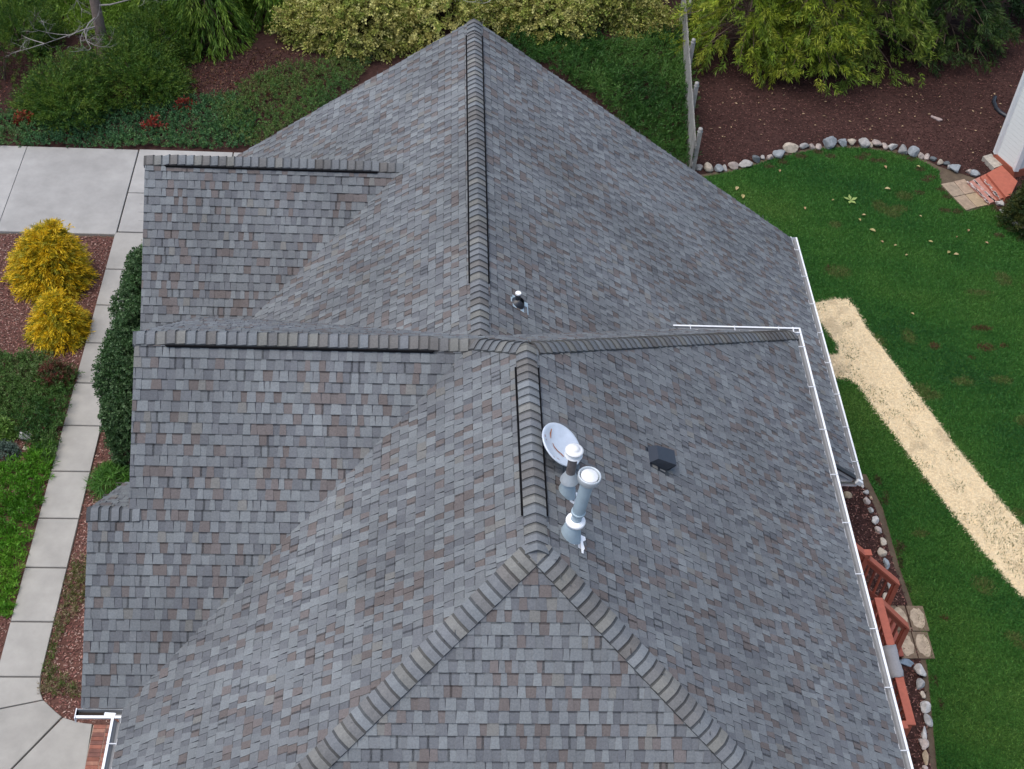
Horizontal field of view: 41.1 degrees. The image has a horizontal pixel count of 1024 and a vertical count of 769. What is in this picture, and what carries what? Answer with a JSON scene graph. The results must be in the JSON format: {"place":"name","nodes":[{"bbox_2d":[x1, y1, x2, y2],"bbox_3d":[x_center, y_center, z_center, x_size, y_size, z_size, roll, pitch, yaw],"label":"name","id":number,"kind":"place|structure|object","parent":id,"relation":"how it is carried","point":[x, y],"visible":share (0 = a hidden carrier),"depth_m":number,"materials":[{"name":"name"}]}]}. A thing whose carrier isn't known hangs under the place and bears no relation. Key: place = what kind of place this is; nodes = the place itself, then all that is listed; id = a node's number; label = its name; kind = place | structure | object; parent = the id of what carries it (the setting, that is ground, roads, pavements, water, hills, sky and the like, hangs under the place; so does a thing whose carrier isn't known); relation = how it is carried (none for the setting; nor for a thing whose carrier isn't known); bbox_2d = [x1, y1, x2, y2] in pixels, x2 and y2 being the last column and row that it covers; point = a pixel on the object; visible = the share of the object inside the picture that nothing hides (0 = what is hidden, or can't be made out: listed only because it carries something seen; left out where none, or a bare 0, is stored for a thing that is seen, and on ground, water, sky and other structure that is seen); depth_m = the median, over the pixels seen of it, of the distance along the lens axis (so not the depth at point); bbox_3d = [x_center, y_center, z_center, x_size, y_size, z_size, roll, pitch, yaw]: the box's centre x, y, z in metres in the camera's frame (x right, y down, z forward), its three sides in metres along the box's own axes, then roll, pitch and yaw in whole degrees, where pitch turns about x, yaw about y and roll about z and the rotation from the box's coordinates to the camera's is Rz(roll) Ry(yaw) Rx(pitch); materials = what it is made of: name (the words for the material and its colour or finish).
{"place":"outdoors","nodes":[
{"label":"outdoors","id":0,"kind":"place"},
{"bbox_2d":[0,233,142,768],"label":"walkway","id":1,"kind":"structure","parent":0,"point":[28,722],"depth_m":24.88,"materials":[{"name":"concrete"}]},
{"bbox_2d":[0,146,239,235],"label":"driveway","id":2,"kind":"structure","parent":0,"point":[84,191],"depth_m":32.89,"materials":[{"name":"concrete"}]},
{"bbox_2d":[0,144,979,768],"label":"ground","id":3,"kind":"structure","parent":0,"point":[948,176],"depth_m":27.48,"materials":[{"name":"soil"}]},
{"bbox_2d":[0,233,130,726],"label":"mulch bed","id":4,"kind":"object","parent":3,"relation":"on","point":[33,527],"visible":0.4,"depth_m":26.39,"materials":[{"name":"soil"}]},
{"bbox_2d":[0,616,11,657],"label":"mulch","id":5,"kind":"object","parent":4,"relation":"on","point":[4,620],"visible":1,"depth_m":24.30,"materials":[{"name":"brown wood"}]},
{"bbox_2d":[0,414,19,441],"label":"leafy plant","id":6,"kind":"object","parent":4,"relation":"on","point":[7,427],"visible":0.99,"depth_m":27.24,"materials":[{"name":"green plant"}]},
{"bbox_2d":[0,438,22,461],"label":"dusty plant","id":7,"kind":"object","parent":4,"relation":"on","point":[8,447],"visible":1,"depth_m":26.94,"materials":[{"name":"green plant"}]},
{"bbox_2d":[0,439,59,617],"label":"liriope ground cover","id":8,"kind":"object","parent":4,"relation":"on","point":[13,503],"visible":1,"depth_m":26.00,"materials":[{"name":"green plant"}]},
{"bbox_2d":[0,346,85,460],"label":"juniper ground cover","id":9,"kind":"object","parent":4,"relation":"on","point":[41,410],"visible":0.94,"depth_m":27.86,"materials":[{"name":"green plant"}]},
{"bbox_2d":[0,217,99,306],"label":"golden cypress","id":10,"kind":"object","parent":4,"relation":"on","point":[44,253],"visible":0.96,"depth_m":29.90,"materials":[{"name":"yellow plant"}]},
{"bbox_2d":[34,357,80,392],"bbox_3d":[-9.447,-0.264,28.302,0.936,0.671,0.862,1,46,-4],"label":"nandina","id":11,"kind":"object","parent":4,"relation":"on","point":[49,366],"visible":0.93,"depth_m":28.24,"materials":[{"name":"red plant"}]},
{"bbox_2d":[22,287,94,356],"bbox_3d":[-9.764,-1.423,29.230,1.658,1.443,1.835,1,46,-4],"label":"golden cypress","id":12,"kind":"object","parent":4,"relation":"on","point":[56,314],"visible":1,"depth_m":29.00,"materials":[{"name":"yellow plant"}]},
{"bbox_2d":[37,551,86,699],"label":"weeds","id":13,"kind":"object","parent":4,"relation":"on","point":[57,623],"visible":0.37,"depth_m":24.30,"materials":[{"name":"green plant"}]},
{"bbox_2d":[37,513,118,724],"bbox_3d":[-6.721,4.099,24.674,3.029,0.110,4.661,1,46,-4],"label":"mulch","id":14,"kind":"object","parent":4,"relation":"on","point":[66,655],"visible":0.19,"depth_m":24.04,"materials":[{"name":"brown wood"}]},
{"bbox_2d":[83,459,129,501],"bbox_3d":[-7.797,1.785,26.556,1.164,0.755,1.288,1,46,-4],"label":"grass tuft","id":15,"kind":"object","parent":4,"relation":"on","point":[100,475],"visible":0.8,"depth_m":26.42,"materials":[{"name":"green plant"}]},
{"bbox_2d":[90,243,142,473],"bbox_3d":[-7.256,-0.621,27.259,1.821,3.086,4.361,1,46,-4],"label":"holly hedge","id":16,"kind":"object","parent":4,"relation":"on","point":[113,379],"visible":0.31,"depth_m":26.12,"materials":[{"name":"green plant"}]},
{"bbox_2d":[85,725,109,768],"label":"brick edging","id":17,"kind":"object","parent":3,"relation":"on","point":[97,747],"visible":0.43,"depth_m":22.71,"materials":[{"name":"brick"}]},
{"bbox_2d":[0,0,280,39],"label":"grass","id":18,"kind":"structure","parent":3,"relation":"on","point":[113,10],"depth_m":38.22,"materials":[{"name":"green plant"}]},
{"bbox_2d":[0,0,686,156],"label":"mulch bed","id":19,"kind":"object","parent":3,"relation":"on","point":[263,40],"depth_m":36.93,"materials":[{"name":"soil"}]},
{"bbox_2d":[0,41,30,94],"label":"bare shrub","id":20,"kind":"object","parent":19,"relation":"on","point":[4,68],"visible":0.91,"depth_m":35.71,"materials":[{"name":"green plant"}]},
{"bbox_2d":[12,109,36,127],"bbox_3d":[-12.302,-6.745,34.456,0.616,0.561,0.514,18,47,13],"label":"red sprig","id":21,"kind":"object","parent":19,"relation":"on","point":[23,114],"visible":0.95,"depth_m":34.42,"materials":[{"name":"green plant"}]},
{"bbox_2d":[0,0,72,88],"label":"juniper","id":22,"kind":"object","parent":19,"relation":"on","point":[18,24],"visible":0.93,"depth_m":36.48,"materials":[{"name":"green plant"}]},
{"bbox_2d":[1,0,77,17],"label":"cryptomeria","id":23,"kind":"object","parent":19,"relation":"on","point":[66,3],"visible":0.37,"depth_m":38.20,"materials":[{"name":"green plant"}]},
{"bbox_2d":[0,43,115,143],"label":"juniper","id":24,"kind":"object","parent":19,"relation":"on","point":[49,99],"visible":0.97,"depth_m":34.61,"materials":[{"name":"green plant"}]},
{"bbox_2d":[7,0,168,58],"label":"bare tree","id":25,"kind":"object","parent":19,"relation":"on","point":[97,14],"visible":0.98,"depth_m":35.83,"materials":[{"name":"grey plant"}]},
{"bbox_2d":[54,18,199,117],"bbox_3d":[-10.065,-8.348,35.721,3.765,1.574,3.425,1,46,-4],"label":"juniper","id":26,"kind":"object","parent":19,"relation":"on","point":[168,76],"visible":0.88,"depth_m":35.44,"materials":[{"name":"green plant"}]},
{"bbox_2d":[0,89,256,148],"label":"ivy ground cover","id":27,"kind":"object","parent":19,"relation":"on","point":[206,131],"visible":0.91,"depth_m":34.57,"materials":[{"name":"green plant"}]},
{"bbox_2d":[139,111,168,132],"bbox_3d":[-9.059,-6.654,34.648,0.776,0.529,0.486,1,46,-4],"label":"red sprig","id":28,"kind":"object","parent":19,"relation":"on","point":[151,121],"visible":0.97,"depth_m":34.61,"materials":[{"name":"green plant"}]},
{"bbox_2d":[128,0,202,11],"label":"cryptomeria","id":29,"kind":"object","parent":19,"relation":"on","point":[137,2],"visible":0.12,"depth_m":38.34,"materials":[{"name":"green plant"}]},
{"bbox_2d":[106,0,228,70],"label":"juniper","id":30,"kind":"object","parent":19,"relation":"on","point":[152,16],"visible":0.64,"depth_m":36.64,"materials":[{"name":"green plant"}]},
{"bbox_2d":[173,95,198,113],"bbox_3d":[-8.446,-7.236,35.299,0.726,0.496,0.467,1,46,-4],"label":"red sprig","id":31,"kind":"object","parent":19,"relation":"on","point":[183,100],"visible":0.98,"depth_m":35.29,"materials":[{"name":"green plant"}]},
{"bbox_2d":[161,0,256,63],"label":"cryptomeria","id":32,"kind":"object","parent":19,"relation":"on","point":[236,17],"visible":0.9,"depth_m":36.91,"materials":[{"name":"green plant"}]},
{"bbox_2d":[178,46,298,108],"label":"dry leaf litter","id":33,"kind":"object","parent":19,"relation":"on","point":[238,69],"visible":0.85,"depth_m":36.92,"materials":[{"name":"brown plant"}]},
{"bbox_2d":[237,0,291,34],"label":"cryptomeria","id":34,"kind":"object","parent":19,"relation":"on","point":[266,5],"visible":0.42,"depth_m":38.21,"materials":[{"name":"green plant"}]},
{"bbox_2d":[210,52,372,145],"bbox_3d":[-5.768,-7.890,36.127,2.606,0.496,5.284,32,51,24],"label":"juniper ground cover","id":35,"kind":"object","parent":19,"relation":"on","point":[277,83],"visible":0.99,"depth_m":35.98,"materials":[{"name":"green plant"}]},
{"bbox_2d":[263,0,443,68],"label":"variegated shrub","id":36,"kind":"object","parent":19,"relation":"on","point":[309,17],"visible":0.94,"depth_m":37.30,"materials":[{"name":"green plant"}]},
{"bbox_2d":[371,0,518,56],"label":"variegated shrub","id":37,"kind":"object","parent":19,"relation":"on","point":[473,6],"visible":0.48,"depth_m":37.47,"materials":[{"name":"green plant"}]},
{"bbox_2d":[451,0,606,58],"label":"variegated shrub","id":38,"kind":"object","parent":19,"relation":"on","point":[584,20],"visible":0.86,"depth_m":38.28,"materials":[{"name":"green plant"}]},
{"bbox_2d":[502,19,702,165],"bbox_3d":[2.588,-8.020,36.691,5.648,0.876,7.038,1,46,-4],"label":"juniper ground cover","id":39,"kind":"object","parent":19,"relation":"on","point":[613,80],"visible":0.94,"depth_m":37.25,"materials":[{"name":"green plant"}]},
{"bbox_2d":[546,0,679,42],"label":"variegated shrub","id":40,"kind":"object","parent":19,"relation":"on","point":[620,13],"visible":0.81,"depth_m":39.09,"materials":[{"name":"green plant"}]},
{"bbox_2d":[74,19,913,768],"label":"house","id":41,"kind":"structure","parent":3,"relation":"on","point":[326,525],"depth_m":18.09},
{"bbox_2d":[511,291,527,312],"bbox_3d":[0.117,-1.262,20.644,0.277,0.329,0.260,1,46,-4],"label":"vent pipe","id":42,"kind":"object","parent":41,"relation":"on","point":[517,300],"visible":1,"depth_m":20.59,"materials":[{"name":"grey metal"}]},
{"bbox_2d":[542,422,579,466],"bbox_3d":[0.605,0.732,16.618,0.512,0.360,0.609,1,46,-4],"label":"satellite dish","id":43,"kind":"object","parent":41,"relation":"attached to","point":[557,438],"visible":0.86,"depth_m":16.63,"materials":[{"name":"metal"}]},
{"bbox_2d":[559,443,583,503],"bbox_3d":[0.722,1.087,16.156,0.291,0.927,0.324,1,46,-4],"label":"flue pipe","id":44,"kind":"object","parent":41,"relation":"on","point":[573,454],"visible":0.97,"depth_m":16.14,"materials":[{"name":"white metal"}]},
{"bbox_2d":[561,466,600,553],"bbox_3d":[0.781,1.419,15.653,0.357,1.214,0.315,23,48,16],"label":"flue pipe","id":45,"kind":"object","parent":41,"relation":"on","point":[589,478],"visible":1,"depth_m":15.56,"materials":[{"name":"white metal"}]},
{"bbox_2d":[645,444,675,475],"bbox_3d":[1.976,0.989,18.217,0.405,0.271,0.380,1,46,-4],"label":"roof vent","id":46,"kind":"object","parent":41,"relation":"on","point":[663,458],"visible":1,"depth_m":18.14,"materials":[{"name":"black plastic"}]},
{"bbox_2d":[676,0,1023,222],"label":"mulch bed","id":47,"kind":"object","parent":3,"relation":"on","point":[1004,80],"visible":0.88,"depth_m":37.54,"materials":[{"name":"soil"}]},
{"bbox_2d":[679,0,702,170],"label":"picket fence","id":48,"kind":"object","parent":47,"relation":"on","point":[691,98],"visible":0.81,"depth_m":35.87,"materials":[{"name":"grey wood"}]},
{"bbox_2d":[704,162,713,172],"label":"edging stone","id":49,"kind":"object","parent":47,"relation":"on","point":[708,166],"visible":1,"depth_m":34.92,"materials":[{"name":"beige stone"}]},
{"bbox_2d":[714,164,723,171],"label":"edging stone","id":50,"kind":"object","parent":47,"relation":"on","point":[718,168],"visible":1,"depth_m":34.97,"materials":[{"name":"grey stone"}]},
{"bbox_2d":[728,162,738,169],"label":"edging stone","id":51,"kind":"object","parent":47,"relation":"on","point":[733,165],"visible":1,"depth_m":35.10,"materials":[{"name":"grey stone"}]},
{"bbox_2d":[659,0,818,88],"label":"cryptomeria","id":52,"kind":"object","parent":47,"relation":"on","point":[704,13],"visible":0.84,"depth_m":37.51,"materials":[{"name":"green plant"}]},
{"bbox_2d":[739,159,752,167],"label":"edging stone","id":53,"kind":"object","parent":47,"relation":"on","point":[745,163],"visible":1,"depth_m":35.16,"materials":[{"name":"grey stone"}]},
{"bbox_2d":[773,149,784,158],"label":"edging stone","id":54,"kind":"object","parent":47,"relation":"on","point":[777,154],"visible":1,"depth_m":35.54,"materials":[{"name":"grey stone"}]},
{"bbox_2d":[783,142,798,152],"bbox_3d":[7.308,-6.218,35.808,0.413,0.246,0.263,1,46,-4],"label":"edging stone","id":55,"kind":"object","parent":47,"relation":"on","point":[788,147],"visible":1,"depth_m":35.74,"materials":[{"name":"beige stone"}]},
{"bbox_2d":[734,0,882,96],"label":"cryptomeria","id":56,"kind":"object","parent":47,"relation":"on","point":[834,20],"visible":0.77,"depth_m":37.05,"materials":[{"name":"green plant"}]},
{"bbox_2d":[823,136,836,148],"bbox_3d":[8.443,-6.366,36.054,0.368,0.294,0.357,-10,48,-15],"label":"edging stone","id":57,"kind":"object","parent":47,"relation":"on","point":[829,142],"visible":1,"depth_m":35.97,"materials":[{"name":"grey stone"}]},
{"bbox_2d":[837,139,846,146],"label":"edging stone","id":58,"kind":"object","parent":47,"relation":"on","point":[842,142],"visible":1,"depth_m":36.07,"materials":[{"name":"grey stone"}]},
{"bbox_2d":[710,82,1011,160],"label":"leaf litter","id":59,"kind":"object","parent":47,"relation":"on","point":[865,118],"visible":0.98,"depth_m":37.22,"materials":[{"name":"beige plant"}]},
{"bbox_2d":[858,138,870,147],"bbox_3d":[9.338,-6.400,36.195,0.312,0.227,0.330,1,46,-4],"label":"edging stone","id":60,"kind":"object","parent":47,"relation":"on","point":[864,143],"visible":1,"depth_m":36.10,"materials":[{"name":"grey stone"}]},
{"bbox_2d":[794,0,948,95],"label":"cryptomeria","id":61,"kind":"object","parent":47,"relation":"on","point":[903,17],"visible":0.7,"depth_m":37.81,"materials":[{"name":"green plant"}]},
{"bbox_2d":[872,139,881,146],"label":"edging stone","id":62,"kind":"object","parent":47,"relation":"on","point":[875,142],"visible":1,"depth_m":36.14,"materials":[{"name":"grey stone"}]},
{"bbox_2d":[898,144,906,154],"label":"edging stone","id":63,"kind":"object","parent":47,"relation":"on","point":[902,149],"visible":1,"depth_m":36.01,"materials":[{"name":"grey stone"}]},
{"bbox_2d":[907,146,919,156],"bbox_3d":[10.603,-6.146,36.050,0.320,0.210,0.375,1,46,-4],"label":"edging stone","id":64,"kind":"object","parent":47,"relation":"on","point":[913,151],"visible":1,"depth_m":35.98,"materials":[{"name":"grey stone"}]},
{"bbox_2d":[872,0,1022,80],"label":"cryptomeria","id":65,"kind":"object","parent":47,"relation":"on","point":[987,21],"visible":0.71,"depth_m":38.86,"materials":[{"name":"green plant"}]},
{"bbox_2d":[949,164,960,172],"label":"edging stone","id":66,"kind":"object","parent":47,"relation":"on","point":[955,167],"visible":1,"depth_m":35.59,"materials":[{"name":"grey stone"}]},
{"bbox_2d":[970,169,979,176],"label":"edging stone","id":67,"kind":"object","parent":47,"relation":"on","point":[974,173],"visible":1,"depth_m":35.51,"materials":[{"name":"grey stone"}]},
{"bbox_2d":[982,154,1001,170],"bbox_3d":[12.627,-5.830,35.942,0.307,0.140,0.564,-13,48,-17],"label":"concrete block","id":68,"kind":"object","parent":47,"relation":"on","point":[991,161],"depth_m":35.88,"materials":[{"name":"concrete"}]},
{"bbox_2d":[967,165,1017,205],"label":"entry steps","id":69,"kind":"structure","parent":47,"relation":"on","point":[999,183],"depth_m":35.06,"materials":[{"name":"red brick"}]},
{"bbox_2d":[992,95,1006,117],"bbox_3d":[13.498,-7.667,37.836,0.314,0.105,1.076,-6,47,-10],"label":"drain pipe","id":70,"kind":"object","parent":47,"relation":"on","point":[998,110],"visible":0.76,"depth_m":37.77,"materials":[{"name":"black plastic"}]},
{"bbox_2d":[992,180,1023,240],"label":"conifer bush","id":71,"kind":"object","parent":47,"relation":"on","point":[1014,204],"visible":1,"depth_m":33.79,"materials":[{"name":"green plant"}]},
{"bbox_2d":[993,71,1023,177],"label":"shed","id":72,"kind":"structure","parent":47,"relation":"on","point":[1008,152],"depth_m":35.23,"materials":[{"name":"white"}]},
{"bbox_2d":[995,0,1023,23],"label":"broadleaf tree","id":73,"kind":"object","parent":47,"relation":"on","point":[1017,8],"visible":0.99,"depth_m":40.73,"materials":[{"name":"green plant"}]},
{"bbox_2d":[840,481,931,768],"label":"mulch bed","id":74,"kind":"object","parent":3,"relation":"on","point":[864,530],"visible":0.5,"depth_m":26.29,"materials":[{"name":"brown wood"}]},
{"bbox_2d":[843,491,851,498],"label":"rock","id":75,"kind":"object","parent":74,"relation":"on","point":[847,494],"visible":0.94,"depth_m":27.56,"materials":[{"name":"stone"}]},
{"bbox_2d":[877,547,886,556],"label":"edging stone","id":76,"kind":"object","parent":74,"relation":"on","point":[881,552],"visible":1,"depth_m":26.59,"materials":[{"name":"beige stone"}]},
{"bbox_2d":[856,543,915,736],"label":"deck","id":77,"kind":"structure","parent":74,"relation":"on","point":[887,616],"depth_m":23.95,"materials":[{"name":"red wood"}]},
{"bbox_2d":[882,644,903,678],"bbox_3d":[6.265,4.702,22.785,0.365,0.404,0.658,1,46,-4],"label":"towel","id":78,"kind":"object","parent":77,"relation":"on","point":[894,665],"visible":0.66,"depth_m":22.65,"materials":[{"name":"grey fabric"}]},
{"bbox_2d":[883,558,889,568],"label":"edging stone","id":79,"kind":"object","parent":74,"relation":"on","point":[886,563],"visible":0.97,"depth_m":26.41,"materials":[{"name":"grey stone"}]},
{"bbox_2d":[891,606,910,631],"bbox_3d":[7.271,4.385,25.587,0.280,0.049,0.560,1,46,-4],"label":"paver","id":80,"kind":"object","parent":74,"relation":"on","point":[901,611],"visible":0.42,"depth_m":25.65,"materials":[{"name":"stone"}]},
{"bbox_2d":[899,658,913,666],"bbox_3d":[7.183,5.066,24.914,0.294,0.073,0.165,16,47,11],"label":"edging stone","id":81,"kind":"object","parent":74,"relation":"on","point":[907,662],"visible":0.87,"depth_m":24.88,"materials":[{"name":"grey stone"}]},
{"bbox_2d":[897,631,917,658],"bbox_3d":[7.259,4.807,25.174,0.300,0.049,0.580,1,46,-4],"label":"paver","id":82,"kind":"object","parent":74,"relation":"on","point":[910,653],"visible":0.7,"depth_m":25.10,"materials":[{"name":"stone"}]},
{"bbox_2d":[913,663,926,676],"bbox_3d":[7.388,5.185,24.744,0.199,0.198,0.272,-17,50,-20],"label":"edging stone","id":83,"kind":"object","parent":74,"relation":"on","point":[918,668],"visible":1,"depth_m":24.69,"materials":[{"name":"grey stone"}]},
{"bbox_2d":[916,678,924,689],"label":"edging stone","id":84,"kind":"object","parent":74,"relation":"on","point":[920,683],"visible":1,"depth_m":24.52,"materials":[{"name":"grey stone"}]},
{"bbox_2d":[918,738,928,749],"bbox_3d":[7.152,6.234,23.718,0.162,0.136,0.227,1,46,-4],"label":"edging stone","id":85,"kind":"object","parent":74,"relation":"on","point":[924,744],"visible":1,"depth_m":23.68,"materials":[{"name":"grey stone"}]},
{"bbox_2d":[921,726,926,738],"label":"edging stone","id":86,"kind":"object","parent":74,"relation":"on","point":[924,734],"visible":1,"depth_m":23.86,"materials":[{"name":"grey stone"}]},
{"bbox_2d":[920,701,930,713],"bbox_3d":[7.343,5.710,24.237,0.194,0.159,0.240,1,46,-4],"label":"edging stone","id":87,"kind":"object","parent":74,"relation":"on","point":[925,706],"visible":1,"depth_m":24.20,"materials":[{"name":"grey stone"}]},
{"bbox_2d":[922,750,928,764],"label":"edging stone","id":88,"kind":"object","parent":74,"relation":"on","point":[925,755],"visible":1,"depth_m":23.53,"materials":[{"name":"beige stone"}]},
{"bbox_2d":[924,713,932,726],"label":"edging stone","id":89,"kind":"object","parent":74,"relation":"on","point":[928,720],"visible":1,"depth_m":24.02,"materials":[{"name":"grey stone"}]},
{"bbox_2d":[941,182,963,197],"bbox_3d":[11.325,-4.997,35.081,0.374,0.050,0.551,-12,48,-16],"label":"paver","id":90,"kind":"object","parent":3,"relation":"on","point":[952,189],"visible":1,"depth_m":35.05,"materials":[{"name":"concrete"}]},
{"bbox_2d":[954,179,974,194],"bbox_3d":[11.649,-5.081,35.191,0.358,0.050,0.558,-13,48,-17],"label":"paver","id":91,"kind":"object","parent":3,"relation":"on","point":[965,188],"visible":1,"depth_m":35.16,"materials":[{"name":"concrete"}]},
{"bbox_2d":[954,195,975,210],"bbox_3d":[11.520,-4.610,34.720,0.349,0.050,0.547,-14,49,-18],"label":"paver","id":92,"kind":"object","parent":3,"relation":"on","point":[965,202],"visible":1,"depth_m":34.69,"materials":[{"name":"concrete"}]},
{"bbox_2d":[966,193,988,207],"bbox_3d":[11.864,-4.700,34.837,0.388,0.050,0.525,-13,48,-17],"label":"paver","id":93,"kind":"object","parent":3,"relation":"on","point":[976,200],"visible":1,"depth_m":34.79,"materials":[{"name":"concrete"}]},
{"bbox_2d":[702,146,1023,768],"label":"lawn","id":94,"kind":"structure","parent":0,"point":[960,573],"depth_m":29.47,"materials":[{"name":"plant"}]},
{"bbox_2d":[906,606,929,631],"bbox_3d":[7.601,4.391,25.608,0.320,0.049,0.560,1,46,-4],"label":"paver","id":95,"kind":"object","parent":94,"relation":"on","point":[915,620],"visible":1,"depth_m":25.58,"materials":[{"name":"stone"}]},
{"bbox_2d":[815,299,1023,594],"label":"straw strip","id":96,"kind":"object","parent":94,"relation":"on","point":[866,380],"visible":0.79,"depth_m":28.87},
{"bbox_2d":[815,297,1023,598],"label":"straw","id":97,"kind":"object","parent":96,"relation":"on","point":[890,370],"visible":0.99,"depth_m":28.87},
{"bbox_2d":[817,299,1023,577],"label":"grass sprouts","id":98,"kind":"object","parent":96,"relation":"on","point":[949,457],"depth_m":27.90,"materials":[{"name":"green plant"}]},
{"bbox_2d":[911,632,934,659],"bbox_3d":[7.579,4.814,25.194,0.300,0.049,0.580,1,46,-4],"label":"paver","id":99,"kind":"object","parent":94,"relation":"on","point":[921,643],"visible":1,"depth_m":25.16,"materials":[{"name":"stone"}]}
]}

